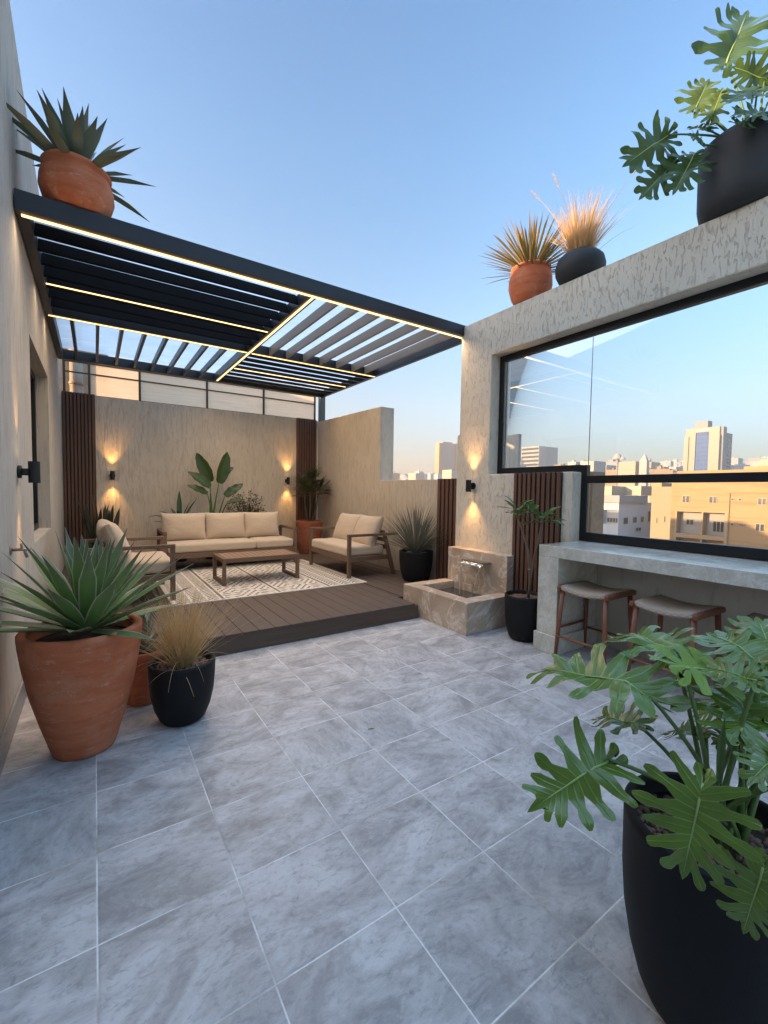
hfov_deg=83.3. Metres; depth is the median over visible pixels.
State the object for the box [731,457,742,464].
city block
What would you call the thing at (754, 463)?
city block
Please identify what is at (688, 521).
window
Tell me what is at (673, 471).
city block
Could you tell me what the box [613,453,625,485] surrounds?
lattice mast
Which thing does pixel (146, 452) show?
rendered wall
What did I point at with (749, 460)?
city block
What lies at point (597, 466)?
city block
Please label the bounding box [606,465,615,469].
city block
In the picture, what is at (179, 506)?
potted bromeliad
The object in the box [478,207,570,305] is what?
potted yucca
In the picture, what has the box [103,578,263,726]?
potted grass
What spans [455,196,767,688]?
window wall
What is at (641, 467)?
office block
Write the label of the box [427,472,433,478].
city block
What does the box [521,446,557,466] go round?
office block
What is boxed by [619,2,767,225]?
potted philodendron
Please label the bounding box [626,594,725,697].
bar stool
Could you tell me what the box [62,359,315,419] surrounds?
glazed screen
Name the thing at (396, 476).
city block
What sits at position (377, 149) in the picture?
sky
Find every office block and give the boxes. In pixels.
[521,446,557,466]
[618,454,648,495]
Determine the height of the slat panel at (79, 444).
2.890 m
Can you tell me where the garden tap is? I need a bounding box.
[10,543,30,557]
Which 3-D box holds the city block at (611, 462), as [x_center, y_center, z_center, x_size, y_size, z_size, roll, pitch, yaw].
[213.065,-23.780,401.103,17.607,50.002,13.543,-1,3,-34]
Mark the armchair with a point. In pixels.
(106, 531)
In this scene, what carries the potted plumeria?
on the terrace floor
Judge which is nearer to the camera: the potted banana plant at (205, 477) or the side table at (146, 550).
the side table at (146, 550)
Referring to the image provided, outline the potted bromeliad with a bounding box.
[150,491,196,561]
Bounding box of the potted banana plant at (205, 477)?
[187,452,244,558]
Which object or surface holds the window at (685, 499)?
in the apartment building at (731, 513)
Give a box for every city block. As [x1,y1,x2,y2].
[393,471,399,479]
[408,473,423,479]
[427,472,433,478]
[434,472,441,478]
[442,470,456,478]
[568,460,579,464]
[580,461,605,472]
[605,468,617,485]
[606,459,619,467]
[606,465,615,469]
[648,459,660,468]
[649,466,671,473]
[663,466,682,470]
[663,469,678,473]
[666,459,673,466]
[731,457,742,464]
[733,464,749,469]
[747,456,759,464]
[750,461,758,465]
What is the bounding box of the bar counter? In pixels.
[533,541,767,654]
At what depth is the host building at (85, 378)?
8.03 m
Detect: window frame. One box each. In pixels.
[30,367,38,530]
[497,272,767,560]
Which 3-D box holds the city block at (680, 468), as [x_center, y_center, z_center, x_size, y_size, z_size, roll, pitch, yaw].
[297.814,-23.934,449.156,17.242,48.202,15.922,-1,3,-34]
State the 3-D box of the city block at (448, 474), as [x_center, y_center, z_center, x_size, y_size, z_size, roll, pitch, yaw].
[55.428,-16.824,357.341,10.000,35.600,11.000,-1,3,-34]
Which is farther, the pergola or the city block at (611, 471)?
the city block at (611, 471)
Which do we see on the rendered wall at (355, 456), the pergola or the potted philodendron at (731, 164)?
the pergola
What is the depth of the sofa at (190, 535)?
7.38 m
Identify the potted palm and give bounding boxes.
[282,466,333,553]
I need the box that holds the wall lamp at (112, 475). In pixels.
[109,471,114,479]
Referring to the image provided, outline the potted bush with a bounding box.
[227,490,266,512]
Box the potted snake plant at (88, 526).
[76,494,119,553]
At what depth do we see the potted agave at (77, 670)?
2.33 m
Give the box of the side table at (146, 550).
[131,549,151,552]
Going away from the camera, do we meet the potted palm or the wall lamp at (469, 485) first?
the wall lamp at (469, 485)
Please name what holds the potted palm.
on the wooden deck
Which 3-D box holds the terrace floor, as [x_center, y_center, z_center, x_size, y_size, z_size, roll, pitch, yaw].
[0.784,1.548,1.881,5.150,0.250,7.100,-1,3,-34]
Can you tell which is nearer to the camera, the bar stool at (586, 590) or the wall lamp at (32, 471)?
the wall lamp at (32, 471)
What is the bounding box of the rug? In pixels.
[156,559,366,605]
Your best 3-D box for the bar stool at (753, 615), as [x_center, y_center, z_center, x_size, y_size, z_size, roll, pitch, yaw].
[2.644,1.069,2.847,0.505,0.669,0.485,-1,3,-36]
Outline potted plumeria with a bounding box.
[499,496,565,641]
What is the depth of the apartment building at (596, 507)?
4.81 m
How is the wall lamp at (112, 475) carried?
attached to the rendered wall at (146, 452)
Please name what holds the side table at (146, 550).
on the wooden deck
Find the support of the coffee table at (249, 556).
on the rug
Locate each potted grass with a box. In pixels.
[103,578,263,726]
[531,170,637,285]
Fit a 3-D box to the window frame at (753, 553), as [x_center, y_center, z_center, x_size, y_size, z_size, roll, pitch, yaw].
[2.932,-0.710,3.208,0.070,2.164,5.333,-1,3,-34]
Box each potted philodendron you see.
[522,616,767,1023]
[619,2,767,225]
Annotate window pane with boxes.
[30,379,34,522]
[504,355,529,454]
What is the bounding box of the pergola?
[14,188,464,421]
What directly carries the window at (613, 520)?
in the apartment building at (627, 512)
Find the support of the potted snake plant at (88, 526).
on the wooden deck
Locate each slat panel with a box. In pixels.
[62,391,96,554]
[296,418,315,548]
[436,478,456,578]
[512,472,562,591]
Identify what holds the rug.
on the wooden deck
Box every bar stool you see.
[554,581,635,663]
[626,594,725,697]
[731,612,767,687]
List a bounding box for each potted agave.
[0,528,193,760]
[6,87,155,221]
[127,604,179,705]
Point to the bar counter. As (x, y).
(562, 563)
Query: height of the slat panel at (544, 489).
1.722 m
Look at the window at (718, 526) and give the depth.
71.08 m
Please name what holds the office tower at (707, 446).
on the city ground
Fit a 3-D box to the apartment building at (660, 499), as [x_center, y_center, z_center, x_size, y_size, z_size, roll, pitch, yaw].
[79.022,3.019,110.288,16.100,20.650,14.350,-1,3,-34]
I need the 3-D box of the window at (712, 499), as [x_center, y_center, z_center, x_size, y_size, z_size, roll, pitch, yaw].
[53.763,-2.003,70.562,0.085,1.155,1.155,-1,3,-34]
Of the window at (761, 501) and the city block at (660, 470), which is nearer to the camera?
the window at (761, 501)
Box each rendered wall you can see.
[0,0,64,775]
[61,392,317,551]
[317,407,437,579]
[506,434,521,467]
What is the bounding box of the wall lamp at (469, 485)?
[466,480,475,491]
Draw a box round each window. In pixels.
[607,517,617,522]
[623,517,627,523]
[682,496,689,502]
[686,519,693,524]
[709,496,717,502]
[712,521,723,532]
[755,523,764,531]
[757,498,766,504]
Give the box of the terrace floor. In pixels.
[0,617,767,1023]
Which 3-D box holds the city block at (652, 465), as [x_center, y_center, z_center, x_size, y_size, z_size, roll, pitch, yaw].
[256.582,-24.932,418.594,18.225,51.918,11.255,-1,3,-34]
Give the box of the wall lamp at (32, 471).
[17,461,40,482]
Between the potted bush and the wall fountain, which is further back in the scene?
the potted bush
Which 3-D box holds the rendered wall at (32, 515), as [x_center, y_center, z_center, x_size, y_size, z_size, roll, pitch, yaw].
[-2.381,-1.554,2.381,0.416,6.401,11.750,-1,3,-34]
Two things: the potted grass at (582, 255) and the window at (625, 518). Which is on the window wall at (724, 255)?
the potted grass at (582, 255)
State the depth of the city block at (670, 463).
668.16 m
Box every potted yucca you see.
[375,502,450,581]
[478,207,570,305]
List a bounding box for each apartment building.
[588,471,604,532]
[603,486,651,537]
[649,483,671,539]
[669,458,767,548]
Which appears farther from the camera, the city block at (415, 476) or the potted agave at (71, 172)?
the city block at (415, 476)
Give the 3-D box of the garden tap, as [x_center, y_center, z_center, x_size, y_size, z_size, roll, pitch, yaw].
[-2.270,0.241,2.699,0.099,0.094,0.060,-1,3,-34]
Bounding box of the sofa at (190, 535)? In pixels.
[157,512,296,561]
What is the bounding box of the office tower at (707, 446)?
[683,420,732,470]
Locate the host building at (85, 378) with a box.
[61,348,107,393]
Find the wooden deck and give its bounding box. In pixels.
[52,549,430,656]
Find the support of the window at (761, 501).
in the apartment building at (731, 513)
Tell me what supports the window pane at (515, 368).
in the window wall at (724, 255)
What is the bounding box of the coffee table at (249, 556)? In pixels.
[213,549,298,585]
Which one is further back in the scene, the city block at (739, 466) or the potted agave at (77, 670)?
the city block at (739, 466)
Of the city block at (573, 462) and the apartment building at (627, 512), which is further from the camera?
the city block at (573, 462)
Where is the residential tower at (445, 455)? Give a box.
[435,442,456,473]
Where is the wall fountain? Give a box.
[403,546,513,635]
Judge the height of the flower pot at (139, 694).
0.669 m
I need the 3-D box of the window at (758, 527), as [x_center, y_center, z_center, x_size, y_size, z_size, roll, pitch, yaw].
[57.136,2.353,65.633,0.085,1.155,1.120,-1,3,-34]
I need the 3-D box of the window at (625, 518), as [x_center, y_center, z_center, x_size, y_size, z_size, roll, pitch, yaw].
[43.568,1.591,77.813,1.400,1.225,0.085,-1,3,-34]
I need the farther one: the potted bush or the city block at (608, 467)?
the city block at (608, 467)
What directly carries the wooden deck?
on the terrace floor
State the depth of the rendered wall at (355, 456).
7.95 m
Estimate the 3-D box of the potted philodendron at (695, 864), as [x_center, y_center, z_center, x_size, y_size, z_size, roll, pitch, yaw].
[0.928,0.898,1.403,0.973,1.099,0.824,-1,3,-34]
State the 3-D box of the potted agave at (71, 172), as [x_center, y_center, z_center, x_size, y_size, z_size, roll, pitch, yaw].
[-2.318,-2.642,3.287,1.034,0.756,0.983,-1,3,-34]
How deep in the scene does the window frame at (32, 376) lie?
4.99 m
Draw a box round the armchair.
[80,519,175,600]
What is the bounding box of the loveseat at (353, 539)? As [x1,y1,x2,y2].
[309,513,397,578]
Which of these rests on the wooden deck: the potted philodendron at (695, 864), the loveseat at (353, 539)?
the loveseat at (353, 539)
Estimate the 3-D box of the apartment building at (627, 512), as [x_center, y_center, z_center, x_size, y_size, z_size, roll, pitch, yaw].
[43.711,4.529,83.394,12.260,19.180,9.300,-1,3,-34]
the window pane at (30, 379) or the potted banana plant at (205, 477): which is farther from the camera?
the potted banana plant at (205, 477)
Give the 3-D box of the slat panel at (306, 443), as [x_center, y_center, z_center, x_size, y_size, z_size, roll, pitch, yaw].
[-1.730,-0.622,9.629,0.470,2.885,0.035,-1,3,-34]
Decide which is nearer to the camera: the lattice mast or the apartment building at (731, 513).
the apartment building at (731, 513)
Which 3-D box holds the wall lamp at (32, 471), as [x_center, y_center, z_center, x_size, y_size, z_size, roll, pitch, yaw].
[-2.475,-0.279,3.013,0.123,0.150,0.088,-1,3,-34]
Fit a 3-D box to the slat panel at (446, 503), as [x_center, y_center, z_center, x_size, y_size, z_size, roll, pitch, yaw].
[0.920,0.278,6.153,0.035,1.505,0.520,-1,3,-34]
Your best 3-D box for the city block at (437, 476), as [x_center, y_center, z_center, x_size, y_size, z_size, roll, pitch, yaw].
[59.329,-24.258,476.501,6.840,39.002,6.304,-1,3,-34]
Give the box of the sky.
[10,0,767,474]
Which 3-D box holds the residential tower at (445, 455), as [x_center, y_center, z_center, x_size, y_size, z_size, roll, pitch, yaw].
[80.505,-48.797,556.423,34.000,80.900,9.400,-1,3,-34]

